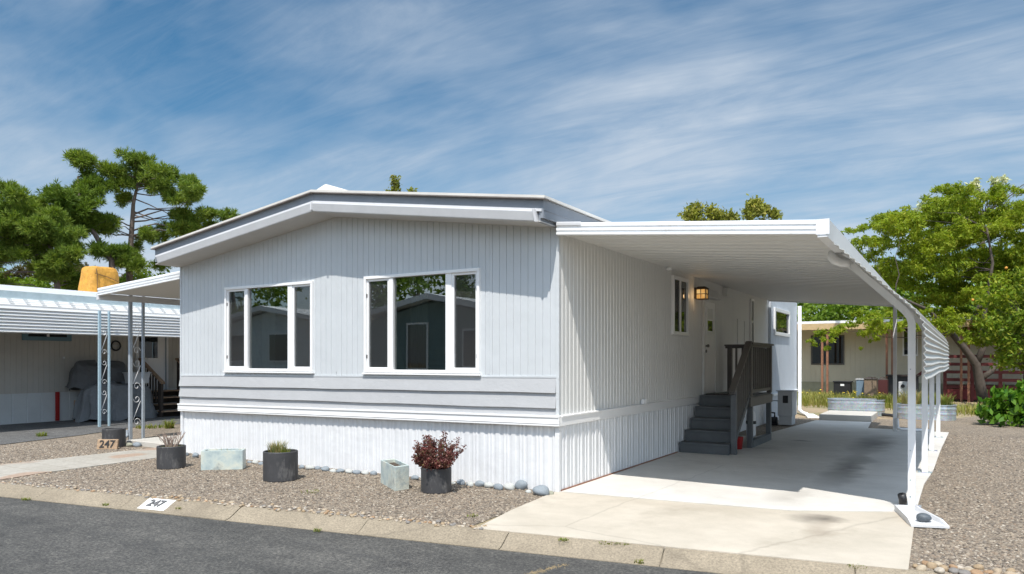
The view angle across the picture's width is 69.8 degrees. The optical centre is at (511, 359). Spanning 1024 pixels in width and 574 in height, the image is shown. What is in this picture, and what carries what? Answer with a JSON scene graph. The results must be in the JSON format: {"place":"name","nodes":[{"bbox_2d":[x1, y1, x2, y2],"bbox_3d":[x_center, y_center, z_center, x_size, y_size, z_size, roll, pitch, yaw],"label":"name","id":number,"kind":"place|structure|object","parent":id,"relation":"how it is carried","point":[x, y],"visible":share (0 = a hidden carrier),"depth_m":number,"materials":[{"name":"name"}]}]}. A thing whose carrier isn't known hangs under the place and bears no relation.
{"place":"outdoors","nodes":[
{"label":"outdoors","id":0,"kind":"place"},
{"bbox_2d":[0,415,179,444],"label":"neighbour driveway","id":1,"kind":"structure","parent":0,"point":[17,433],"depth_m":17.38,"materials":[{"name":"concrete"}]},
{"bbox_2d":[36,432,46,436],"bbox_3d":[-9.856,1.542,15.373,0.312,0.116,0.299,0,0,-39],"label":"weed tuft","id":2,"kind":"object","parent":1,"relation":"on","point":[40,434],"visible":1,"depth_m":15.36,"materials":[{"name":"plant"}]},
{"bbox_2d":[0,177,91,290],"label":"pine tree","id":3,"kind":"object","parent":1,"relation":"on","point":[47,244],"visible":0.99,"depth_m":34.92,"materials":[{"name":"green plant"}]},
{"bbox_2d":[55,392,59,420],"bbox_3d":[-11.870,1.205,19.182,0.040,0.750,0.090,0,0,31],"label":"red board","id":4,"kind":"object","parent":1,"relation":"on","point":[57,406],"visible":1,"depth_m":19.16,"materials":[{"name":"paint"}]},
{"bbox_2d":[35,168,134,267],"bbox_3d":[-22.127,-4.320,37.652,4.075,11.845,4.456,0,0,31],"label":"pine tree","id":5,"kind":"object","parent":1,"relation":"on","point":[79,200],"visible":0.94,"depth_m":37.47,"materials":[{"name":"green plant"}]},
{"bbox_2d":[0,285,179,424],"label":"neighbour home","id":6,"kind":"object","parent":1,"relation":"on","point":[35,369],"visible":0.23,"depth_m":19.07,"materials":[{"name":"metal"}]},
{"bbox_2d":[22,333,71,340],"bbox_3d":[-11.993,-0.925,18.969,0.070,0.850,1.200,0,0,31],"label":"window","id":7,"kind":"structure","parent":6,"relation":"in","point":[25,336],"depth_m":18.93,"materials":[{"name":"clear glass"}]},
{"bbox_2d":[78,266,118,291],"bbox_3d":[-11.884,-2.229,21.156,0.840,0.935,1.022,0,0,31],"label":"rooftop cooler","id":8,"kind":"object","parent":6,"relation":"on","point":[93,278],"visible":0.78,"depth_m":20.82,"materials":[{"name":"metal"}]},
{"bbox_2d":[110,340,120,350],"bbox_3d":[-11.058,-0.400,20.508,0.044,0.303,0.303,0,0,31],"label":"wall wreath","id":9,"kind":"object","parent":6,"relation":"attached to","point":[111,345],"depth_m":20.50,"materials":[{"name":"black plastic"}]},
{"bbox_2d":[136,336,168,389],"bbox_3d":[-10.493,-0.135,21.452,0.070,2.030,1.000,0,0,31],"label":"door","id":10,"kind":"structure","parent":6,"relation":"in","point":[156,348],"depth_m":21.56,"materials":[{"name":"white wood"}]},
{"bbox_2d":[0,298,179,426],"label":"neighbour carport","id":11,"kind":"object","parent":1,"relation":"on","point":[35,316],"visible":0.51,"depth_m":17.50,"materials":[{"name":"white metal"}]},
{"bbox_2d":[65,360,157,422],"bbox_3d":[-10.708,0.806,19.843,1.156,1.628,2.286,0,0,31],"label":"covered load","id":12,"kind":"object","parent":1,"relation":"on","point":[83,375],"visible":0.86,"depth_m":19.29,"materials":[{"name":"grey fabric"}]},
{"bbox_2d":[122,372,150,383],"bbox_3d":[-10.253,0.485,20.080,0.400,0.310,0.600,0,0,31],"label":"storage tote","id":13,"kind":"object","parent":12,"relation":"on","point":[138,378],"visible":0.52,"depth_m":19.93,"materials":[{"name":"plastic"}]},
{"bbox_2d":[138,358,179,416],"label":"neighbour steps","id":14,"kind":"structure","parent":1,"relation":"on","point":[162,405],"depth_m":20.91,"materials":[{"name":"brown wood"}]},
{"bbox_2d":[0,448,190,479],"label":"path","id":15,"kind":"structure","parent":0,"point":[16,470],"depth_m":11.37,"materials":[{"name":"concrete"}]},
{"bbox_2d":[0,497,717,573],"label":"road","id":16,"kind":"structure","parent":0,"point":[39,537],"depth_m":6.52,"materials":[{"name":"asphalt"}]},
{"bbox_2d":[527,563,569,573],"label":"road litter","id":17,"kind":"object","parent":16,"relation":"on","point":[542,570],"visible":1,"depth_m":5.96,"materials":[{"name":"beige"}]},
{"bbox_2d":[1,399,976,526],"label":"ground","id":18,"kind":"structure","parent":0,"point":[816,410],"depth_m":22.49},
{"bbox_2d":[0,189,134,282],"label":"browning conifer","id":19,"kind":"object","parent":18,"relation":"on","point":[20,267],"visible":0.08,"depth_m":42.55,"materials":[{"name":"green plant"}]},
{"bbox_2d":[0,266,169,288],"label":"hedge bush","id":20,"kind":"object","parent":18,"relation":"on","point":[30,280],"visible":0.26,"depth_m":41.01,"materials":[{"name":"green plant"}]},
{"bbox_2d":[61,144,239,281],"bbox_3d":[-19.405,-4.882,40.015,8.285,12.970,5.304,0,0,-3],"label":"pine tree","id":21,"kind":"object","parent":18,"relation":"on","point":[152,176],"visible":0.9,"depth_m":39.31,"materials":[{"name":"green plant"}]},
{"bbox_2d":[0,424,541,524],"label":"gravel yard","id":22,"kind":"structure","parent":18,"relation":"on","point":[95,437],"depth_m":9.22,"materials":[{"name":"gravel"}]},
{"bbox_2d":[97,439,118,448],"bbox_3d":[-7.255,1.512,13.185,0.370,0.175,0.089,0,0,0],"label":"number plaque","id":23,"kind":"object","parent":22,"relation":"on","point":[107,443],"visible":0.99,"depth_m":13.16,"materials":[{"name":"stone"}]},
{"bbox_2d":[102,428,125,447],"bbox_3d":[-7.324,1.430,13.517,0.390,0.340,0.390,0,0,31],"label":"round planter","id":24,"kind":"object","parent":22,"relation":"on","point":[115,433],"visible":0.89,"depth_m":13.38,"materials":[{"name":"concrete"}]},
{"bbox_2d":[125,442,132,446],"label":"river stone","id":25,"kind":"object","parent":22,"relation":"on","point":[128,444],"visible":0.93,"depth_m":13.55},
{"bbox_2d":[133,442,141,446],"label":"river stone","id":26,"kind":"object","parent":22,"relation":"on","point":[136,444],"visible":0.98,"depth_m":13.54,"materials":[{"name":"stone"}]},
{"bbox_2d":[96,271,179,439],"bbox_3d":[-5.473,0.018,15.780,2.752,3.164,5.418,0,0,31],"label":"porch awning","id":27,"kind":"object","parent":22,"relation":"on","point":[163,287],"visible":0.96,"depth_m":14.69,"materials":[{"name":"white metal"}]},
{"bbox_2d":[136,423,167,428],"bbox_3d":[-8.539,1.550,17.378,0.771,0.101,0.714,0,0,0],"label":"weed tuft","id":28,"kind":"object","parent":22,"relation":"on","point":[149,426],"visible":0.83,"depth_m":17.26,"materials":[{"name":"plant"}]},
{"bbox_2d":[126,435,179,447],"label":"porch slab","id":29,"kind":"structure","parent":22,"relation":"on","point":[154,442],"depth_m":13.66,"materials":[{"name":"concrete"}]},
{"bbox_2d":[161,419,175,428],"bbox_3d":[-8.042,1.470,17.204,0.553,0.260,0.570,0,0,31],"label":"weed tuft","id":30,"kind":"object","parent":22,"relation":"on","point":[171,424],"visible":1,"depth_m":17.16,"materials":[{"name":"plant"}]},
{"bbox_2d":[156,444,185,469],"bbox_3d":[-5.059,1.435,10.908,0.400,0.330,0.400,0,0,31],"label":"round planter","id":31,"kind":"object","parent":22,"relation":"on","point":[169,458],"visible":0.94,"depth_m":10.74,"materials":[{"name":"concrete"}]},
{"bbox_2d":[155,430,185,446],"bbox_3d":[-5.062,1.179,10.925,0.378,0.290,0.360,0,0,31],"label":"dry shrub","id":32,"kind":"object","parent":31,"relation":"on","point":[168,444],"visible":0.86,"depth_m":10.93,"materials":[{"name":"plant"}]},
{"bbox_2d":[305,465,313,469],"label":"river stone","id":33,"kind":"object","parent":22,"relation":"on","point":[309,467],"visible":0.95,"depth_m":10.70,"materials":[{"name":"stone"}]},
{"bbox_2d":[352,470,360,473],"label":"river stone","id":34,"kind":"object","parent":22,"relation":"on","point":[356,472],"visible":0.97,"depth_m":10.30,"materials":[{"name":"stone"}]},
{"bbox_2d":[381,459,408,490],"bbox_3d":[-1.491,1.450,9.325,0.201,0.300,0.753,0,0,-25],"label":"trough planter","id":35,"kind":"object","parent":22,"relation":"on","point":[394,474],"visible":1,"depth_m":9.07,"materials":[{"name":"concrete"}]},
{"bbox_2d":[411,475,418,479],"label":"river stone","id":36,"kind":"object","parent":22,"relation":"on","point":[414,477],"visible":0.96,"depth_m":9.77,"materials":[{"name":"stone"}]},
{"bbox_2d":[421,466,451,493],"bbox_3d":[-0.920,1.450,8.923,0.370,0.300,0.370,0,0,31],"label":"round planter","id":37,"kind":"object","parent":22,"relation":"on","point":[436,481],"visible":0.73,"depth_m":8.76,"materials":[{"name":"concrete"}]},
{"bbox_2d":[411,430,467,471],"bbox_3d":[-0.901,1.104,8.913,0.642,0.505,0.697,0,0,31],"label":"barberry shrub","id":38,"kind":"object","parent":37,"relation":"on","point":[427,456],"visible":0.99,"depth_m":8.80,"materials":[{"name":"red plant"}]},
{"bbox_2d":[456,479,464,484],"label":"river stone","id":39,"kind":"object","parent":22,"relation":"on","point":[460,481],"visible":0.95,"depth_m":9.40,"materials":[{"name":"stone"}]},
{"bbox_2d":[466,481,473,486],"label":"river stone","id":40,"kind":"object","parent":22,"relation":"on","point":[470,483],"visible":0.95,"depth_m":9.30,"materials":[{"name":"stone"}]},
{"bbox_2d":[484,482,493,487],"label":"river stone","id":41,"kind":"object","parent":22,"relation":"on","point":[488,484],"visible":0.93,"depth_m":9.18,"materials":[{"name":"stone"}]},
{"bbox_2d":[493,483,502,489],"bbox_3d":[-0.168,1.570,9.084,0.137,0.092,0.101,0,0,34],"label":"river stone","id":42,"kind":"object","parent":22,"relation":"on","point":[497,486],"visible":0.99,"depth_m":9.04,"materials":[{"name":"stone"}]},
{"bbox_2d":[0,416,1023,573],"bbox_3d":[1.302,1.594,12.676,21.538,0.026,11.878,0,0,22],"label":"loose gravel","id":43,"kind":"structure","parent":22,"relation":"on","point":[949,552],"depth_m":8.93,"materials":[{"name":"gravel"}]},
{"bbox_2d":[192,452,198,457],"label":"river stone","id":44,"kind":"object","parent":43,"relation":"on","point":[195,455],"visible":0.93,"depth_m":12.00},
{"bbox_2d":[201,448,245,470],"bbox_3d":[-4.236,1.458,10.792,0.581,0.285,0.240,0,0,-9],"label":"trough planter","id":45,"kind":"object","parent":43,"relation":"on","point":[224,459],"visible":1,"depth_m":10.68,"materials":[{"name":"concrete"}]},
{"bbox_2d":[263,449,297,482],"bbox_3d":[-3.089,1.405,9.806,0.450,0.390,0.450,0,0,31],"label":"round planter","id":46,"kind":"object","parent":43,"relation":"on","point":[280,467],"visible":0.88,"depth_m":9.62,"materials":[{"name":"concrete"}]},
{"bbox_2d":[266,440,289,452],"bbox_3d":[-3.102,1.155,9.820,0.463,0.210,0.424,0,0,31],"label":"grass clump","id":47,"kind":"object","parent":46,"relation":"on","point":[278,448],"visible":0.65,"depth_m":9.78,"materials":[{"name":"plant"}]},
{"bbox_2d":[321,466,329,470],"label":"river stone","id":48,"kind":"object","parent":43,"relation":"on","point":[324,468],"visible":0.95,"depth_m":10.56,"materials":[{"name":"stone"}]},
{"bbox_2d":[474,480,483,486],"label":"river stone","id":49,"kind":"object","parent":43,"relation":"on","point":[479,483],"visible":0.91,"depth_m":9.28,"materials":[{"name":"stone"}]},
{"bbox_2d":[504,483,514,489],"bbox_3d":[-0.034,1.567,9.065,0.148,0.107,0.112,0,0,36],"label":"river stone","id":50,"kind":"object","parent":43,"relation":"on","point":[508,486],"visible":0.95,"depth_m":9.02,"materials":[{"name":"stone"}]},
{"bbox_2d":[515,480,527,489],"bbox_3d":[0.112,1.554,9.096,0.169,0.143,0.105,0,0,20],"label":"river stone","id":51,"kind":"object","parent":43,"relation":"on","point":[521,484],"visible":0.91,"depth_m":9.06,"materials":[{"name":"stone"}]},
{"bbox_2d":[771,390,797,424],"bbox_3d":[6.595,1.161,18.080,0.750,0.847,0.560,0,0,31],"label":"utility cabinet","id":52,"kind":"object","parent":43,"relation":"on","point":[786,400],"visible":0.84,"depth_m":17.81,"materials":[{"name":"grey plastic"}]},
{"bbox_2d":[819,410,877,421],"bbox_3d":[9.178,1.530,19.996,1.250,0.180,1.850,0,0,31],"label":"concrete step","id":53,"kind":"object","parent":43,"relation":"on","point":[857,416],"visible":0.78,"depth_m":19.41,"materials":[{"name":"concrete"}]},
{"bbox_2d":[915,565,926,570],"bbox_3d":[3.110,1.583,5.584,0.078,0.058,0.073,0,0,12],"label":"edging cobble","id":54,"kind":"object","parent":43,"relation":"on","point":[921,567],"visible":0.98,"depth_m":5.56,"materials":[{"name":"stone"}]},
{"bbox_2d":[894,505,949,528],"bbox_3d":[4.050,1.556,7.338,0.330,0.065,0.780,0,0,13],"label":"splash block","id":55,"kind":"object","parent":43,"relation":"on","point":[907,513],"depth_m":7.24,"materials":[{"name":"paint"}]},
{"bbox_2d":[916,513,931,521],"bbox_3d":[4.005,1.532,7.130,0.152,0.094,0.123,0,0,-3],"label":"river stone","id":56,"kind":"object","parent":55,"relation":"on","point":[922,517],"visible":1,"depth_m":7.09,"materials":[{"name":"stone"}]},
{"bbox_2d":[926,562,936,568],"bbox_3d":[3.223,1.585,5.639,0.075,0.068,0.073,1,9,22],"label":"edging cobble","id":57,"kind":"object","parent":43,"relation":"on","point":[931,565],"visible":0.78,"depth_m":5.62,"materials":[{"name":"stone"}]},
{"bbox_2d":[934,567,944,573],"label":"edging cobble","id":58,"kind":"object","parent":43,"relation":"on","point":[939,570],"visible":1,"depth_m":5.49,"materials":[{"name":"stone"}]},
{"bbox_2d":[939,565,948,571],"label":"edging cobble","id":59,"kind":"object","parent":43,"relation":"on","point":[945,567],"visible":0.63,"depth_m":5.55,"materials":[{"name":"stone"}]},
{"bbox_2d":[948,567,958,573],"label":"edging cobble","id":60,"kind":"object","parent":43,"relation":"on","point":[953,570],"visible":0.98,"depth_m":5.48,"materials":[{"name":"stone"}]},
{"bbox_2d":[958,570,970,573],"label":"edging cobble","id":61,"kind":"object","parent":43,"relation":"on","point":[964,572],"visible":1,"depth_m":5.44,"materials":[{"name":"stone"}]},
{"bbox_2d":[970,569,983,573],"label":"edging cobble","id":62,"kind":"object","parent":43,"relation":"on","point":[974,571],"visible":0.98,"depth_m":5.43,"materials":[{"name":"stone"}]},
{"bbox_2d":[973,564,983,570],"bbox_3d":[3.559,1.586,5.602,0.077,0.061,0.068,3,-3,-38],"label":"edging cobble","id":63,"kind":"object","parent":43,"relation":"on","point":[978,566],"visible":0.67,"depth_m":5.58,"materials":[{"name":"stone"}]},
{"bbox_2d":[983,570,993,573],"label":"edging cobble","id":64,"kind":"object","parent":43,"relation":"on","point":[988,571],"visible":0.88,"depth_m":5.48,"materials":[{"name":"stone"}]},
{"bbox_2d":[993,568,1001,572],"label":"edging cobble","id":65,"kind":"object","parent":43,"relation":"on","point":[998,570],"visible":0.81,"depth_m":5.50,"materials":[{"name":"stone"}]},
{"bbox_2d":[972,378,1023,426],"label":"leafy shrub","id":66,"kind":"object","parent":43,"relation":"on","point":[997,408],"visible":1,"depth_m":17.83,"materials":[{"name":"green plant"}]},
{"bbox_2d":[1004,571,1015,573],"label":"edging cobble","id":67,"kind":"object","parent":43,"relation":"on","point":[1008,572],"visible":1,"depth_m":5.40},
{"bbox_2d":[532,485,548,495],"bbox_3d":[0.343,1.553,8.701,0.208,0.148,0.158,0,0,20],"label":"river stone","id":68,"kind":"object","parent":22,"relation":"on","point":[541,490],"visible":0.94,"depth_m":8.65,"materials":[{"name":"stone"}]},
{"bbox_2d":[384,174,400,191],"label":"conifer tree","id":69,"kind":"object","parent":18,"relation":"on","point":[395,186],"visible":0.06,"depth_m":49.93,"materials":[{"name":"green plant"}]},
{"bbox_2d":[407,186,417,191],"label":"conifer tree","id":70,"kind":"object","parent":18,"relation":"on","point":[411,189],"visible":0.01,"depth_m":49.89,"materials":[{"name":"green plant"}]},
{"bbox_2d":[0,482,948,573],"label":"kerb","id":71,"kind":"structure","parent":18,"relation":"on","point":[696,560],"depth_m":6.83,"materials":[{"name":"concrete"}]},
{"bbox_2d":[138,498,175,510],"bbox_3d":[-4.034,1.636,8.335,0.400,0.086,0.180,0,0,22],"label":"kerb number","id":72,"kind":"object","parent":71,"relation":"attached to","point":[157,504],"visible":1,"depth_m":8.33,"materials":[{"name":"white paint"}]},
{"bbox_2d":[150,184,818,491],"bbox_3d":[1.619,-0.464,16.872,8.352,4.131,15.814,0,0,31],"label":"mobile home","id":73,"kind":"object","parent":18,"relation":"on","point":[511,338],"visible":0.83,"depth_m":10.45,"materials":[{"name":"paint"}]},
{"bbox_2d":[223,281,314,373],"bbox_3d":[-3.831,-0.492,11.527,2.051,1.390,0.100,0,0,31],"label":"window frame","id":74,"kind":"structure","parent":73,"relation":"in","point":[268,327],"depth_m":11.53,"materials":[{"name":"white plastic"}]},
{"bbox_2d":[362,268,481,375],"bbox_3d":[-1.251,-0.492,9.969,2.017,1.390,0.100,0,0,31],"label":"window frame","id":75,"kind":"structure","parent":73,"relation":"in","point":[418,323],"depth_m":9.95,"materials":[{"name":"white plastic"}]},
{"bbox_2d":[671,275,688,335],"bbox_3d":[2.919,-0.932,12.730,0.045,1.005,0.840,0,0,31],"label":"window frame","id":76,"kind":"structure","parent":73,"relation":"in","point":[679,285],"depth_m":12.71,"materials":[{"name":"white plastic"}]},
{"bbox_2d":[702,299,715,393],"bbox_3d":[3.851,-0.265,14.224,0.100,1.830,0.820,0,0,31],"label":"door","id":77,"kind":"structure","parent":73,"relation":"in","point":[708,306],"depth_m":14.14,"materials":[{"name":"paint"}]},
{"bbox_2d":[750,299,753,341],"bbox_3d":[5.623,-0.900,17.207,0.045,1.060,0.300,0,0,31],"label":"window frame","id":78,"kind":"structure","parent":73,"relation":"in","point":[751,300],"depth_m":17.15,"materials":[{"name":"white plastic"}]},
{"bbox_2d":[774,307,789,336],"bbox_3d":[7.324,-1.008,19.906,0.045,0.715,2.000,0,0,31],"label":"window frame","id":79,"kind":"structure","parent":73,"relation":"in","point":[781,317],"depth_m":19.89,"materials":[{"name":"white plastic"}]},
{"bbox_2d":[477,492,913,569],"bbox_3d":[1.932,1.620,7.311,3.954,0.060,2.396,0,0,22],"label":"driveway apron","id":80,"kind":"object","parent":18,"relation":"on","point":[879,539],"visible":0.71,"depth_m":6.97,"materials":[{"name":"concrete"}]},
{"bbox_2d":[677,193,782,220],"bbox_3d":[11.685,-3.742,39.983,6.117,10.683,4.481,0,0,3],"label":"olive tree","id":81,"kind":"object","parent":18,"relation":"on","point":[753,209],"visible":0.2,"depth_m":39.40,"materials":[{"name":"green plant"}]},
{"bbox_2d":[833,381,852,395],"bbox_3d":[13.293,1.222,29.514,0.686,0.756,0.560,0,0,31],"label":"storage bin","id":82,"kind":"object","parent":18,"relation":"on","point":[842,386],"visible":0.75,"depth_m":29.29,"materials":[{"name":"black plastic"}]},
{"bbox_2d":[827,398,884,415],"bbox_3d":[10.014,1.365,21.389,1.534,0.470,0.889,0,0,31],"label":"stock tank","id":83,"kind":"object","parent":18,"relation":"on","point":[858,404],"visible":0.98,"depth_m":21.02,"materials":[{"name":"metal"}]},
{"bbox_2d":[876,392,892,402],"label":"tank weeds","id":84,"kind":"object","parent":83,"relation":"on","point":[885,398],"visible":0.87,"depth_m":21.03,"materials":[{"name":"plant"}]},
{"bbox_2d":[855,378,863,396],"bbox_3d":[13.399,1.157,28.223,0.324,0.886,0.440,0,0,31],"label":"blue drum","id":85,"kind":"object","parent":18,"relation":"on","point":[860,386],"visible":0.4,"depth_m":28.06,"materials":[{"name":"plastic"}]},
{"bbox_2d":[797,253,936,321],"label":"leafy tree","id":86,"kind":"object","parent":18,"relation":"on","point":[834,312],"visible":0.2,"depth_m":43.06,"materials":[{"name":"green plant"}]},
{"bbox_2d":[864,377,877,397],"bbox_3d":[13.546,1.117,27.726,0.487,0.967,0.560,0,0,31],"label":"brown crate","id":87,"kind":"object","parent":18,"relation":"on","point":[871,386],"visible":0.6,"depth_m":27.52,"materials":[{"name":"brown wood"}]},
{"bbox_2d":[878,377,887,395],"bbox_3d":[14.355,1.129,28.405,0.328,0.942,0.500,0,0,31],"label":"maroon sack","id":88,"kind":"object","parent":18,"relation":"on","point":[882,384],"visible":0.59,"depth_m":28.19,"materials":[{"name":"plastic"}]},
{"bbox_2d":[797,388,985,415],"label":"wild grass","id":89,"kind":"structure","parent":18,"relation":"on","point":[813,398],"depth_m":25.74,"materials":[{"name":"plant"}]},
{"bbox_2d":[886,374,919,395],"bbox_3d":[15.274,1.085,28.697,1.156,1.029,0.550,0,0,31],"label":"dark bench","id":90,"kind":"object","parent":18,"relation":"on","point":[902,378],"visible":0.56,"depth_m":28.64,"materials":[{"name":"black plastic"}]},
{"bbox_2d":[898,382,907,395],"bbox_3d":[14.907,1.213,27.996,0.297,0.774,0.430,0,0,31],"label":"white appliance","id":91,"kind":"object","parent":18,"relation":"on","point":[903,385],"visible":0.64,"depth_m":27.86,"materials":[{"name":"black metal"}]},
{"bbox_2d":[797,317,1022,401],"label":"cream house","id":92,"kind":"structure","parent":18,"relation":"on","point":[844,358],"depth_m":31.32,"materials":[{"name":"paint"}]},
{"bbox_2d":[811,335,843,364],"bbox_3d":[13.897,-0.443,32.353,1.367,1.303,0.056,0,0,31],"label":"window","id":93,"kind":"structure","parent":92,"relation":"in","point":[836,354],"depth_m":32.24,"materials":[{"name":"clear glass"}]},
{"bbox_2d":[902,328,917,355],"bbox_3d":[16.643,-0.773,30.694,0.578,1.206,0.056,0,0,31],"label":"window","id":94,"kind":"structure","parent":92,"relation":"in","point":[904,334],"depth_m":30.76,"materials":[{"name":"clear glass"}]},
{"bbox_2d":[805,180,1023,404],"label":"feathery tree","id":95,"kind":"object","parent":18,"relation":"on","point":[955,208],"visible":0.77,"depth_m":26.63,"materials":[{"name":"green plant"}]},
{"bbox_2d":[897,403,956,420],"bbox_3d":[11.218,1.395,19.902,1.435,0.410,0.739,0,0,31],"label":"stock tank","id":96,"kind":"object","parent":18,"relation":"on","point":[948,413],"visible":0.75,"depth_m":19.51,"materials":[{"name":"metal"}]},
{"bbox_2d":[897,388,928,404],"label":"tank weeds","id":97,"kind":"object","parent":96,"relation":"on","point":[903,398],"visible":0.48,"depth_m":19.93,"materials":[{"name":"plant"}]},
{"bbox_2d":[928,393,954,404],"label":"tank weeds","id":98,"kind":"object","parent":96,"relation":"on","point":[945,400],"visible":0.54,"depth_m":19.54,"materials":[{"name":"plant"}]},
{"bbox_2d":[912,174,1023,309],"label":"blossom tree","id":99,"kind":"object","parent":18,"relation":"on","point":[1003,179],"visible":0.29,"depth_m":34.56,"materials":[{"name":"green plant"}]},
{"bbox_2d":[917,355,1023,401],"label":"red deck","id":100,"kind":"structure","parent":18,"relation":"on","point":[956,392],"depth_m":28.22,"materials":[{"name":"brown wood"}]},
{"bbox_2d":[925,239,1022,314],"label":"leafy tree","id":101,"kind":"object","parent":18,"relation":"on","point":[971,307],"visible":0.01,"depth_m":42.67,"materials":[{"name":"green plant"}]},
{"bbox_2d":[965,265,1023,379],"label":"citrus tree","id":102,"kind":"object","parent":18,"relation":"on","point":[1007,336],"visible":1,"depth_m":23.12,"materials":[{"name":"green plant"}]},
{"bbox_2d":[0,0,1023,320],"label":"sky","id":103,"kind":"structure","parent":0,"point":[846,112],"materials":[{"name":"blue"}]},
{"bbox_2d":[746,411,755,440],"bbox_3d":[4.650,1.258,14.290,0.192,0.660,0.189,0,0,31],"label":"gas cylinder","id":104,"kind":"object","parent":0,"point":[754,425],"visible":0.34,"depth_m":14.22,"materials":[{"name":"white metal"}]},
{"bbox_2d":[560,420,948,511],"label":"driveway","id":105,"kind":"structure","parent":0,"point":[827,465],"depth_m":10.19,"materials":[{"name":"concrete"}]},
{"bbox_2d":[679,341,773,454],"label":"porch stairs","id":106,"kind":"structure","parent":105,"relation":"on","point":[716,421],"depth_m":13.14,"materials":[{"name":"paint"}]},
{"bbox_2d":[705,393,728,394],"bbox_3d":[4.066,0.641,13.825,0.680,0.018,0.600,0,0,31],"label":"doormat","id":107,"kind":"object","parent":106,"relation":"on","point":[717,394],"visible":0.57,"depth_m":13.73,"materials":[{"name":"black plastic"}]},
{"bbox_2d":[737,436,743,448],"bbox_3d":[4.029,1.480,13.146,0.224,0.215,0.221,0,0,31],"label":"bucket","id":108,"kind":"object","parent":105,"relation":"on","point":[739,442],"visible":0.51,"depth_m":13.06,"materials":[{"name":"red paint"}]},
{"bbox_2d":[555,218,948,507],"bbox_3d":[5.204,-0.029,12.701,3.992,3.235,11.608,0,0,31],"label":"carport","id":109,"kind":"object","parent":105,"relation":"on","point":[820,261],"visible":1,"depth_m":9.41,"materials":[{"name":"white metal"}]},
{"bbox_2d":[881,413,892,416],"bbox_3d":[10.468,1.535,20.343,0.433,0.119,0.155,0,0,39],"label":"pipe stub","id":110,"kind":"object","parent":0,"point":[887,414],"visible":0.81,"depth_m":20.36,"materials":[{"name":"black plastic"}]}
]}

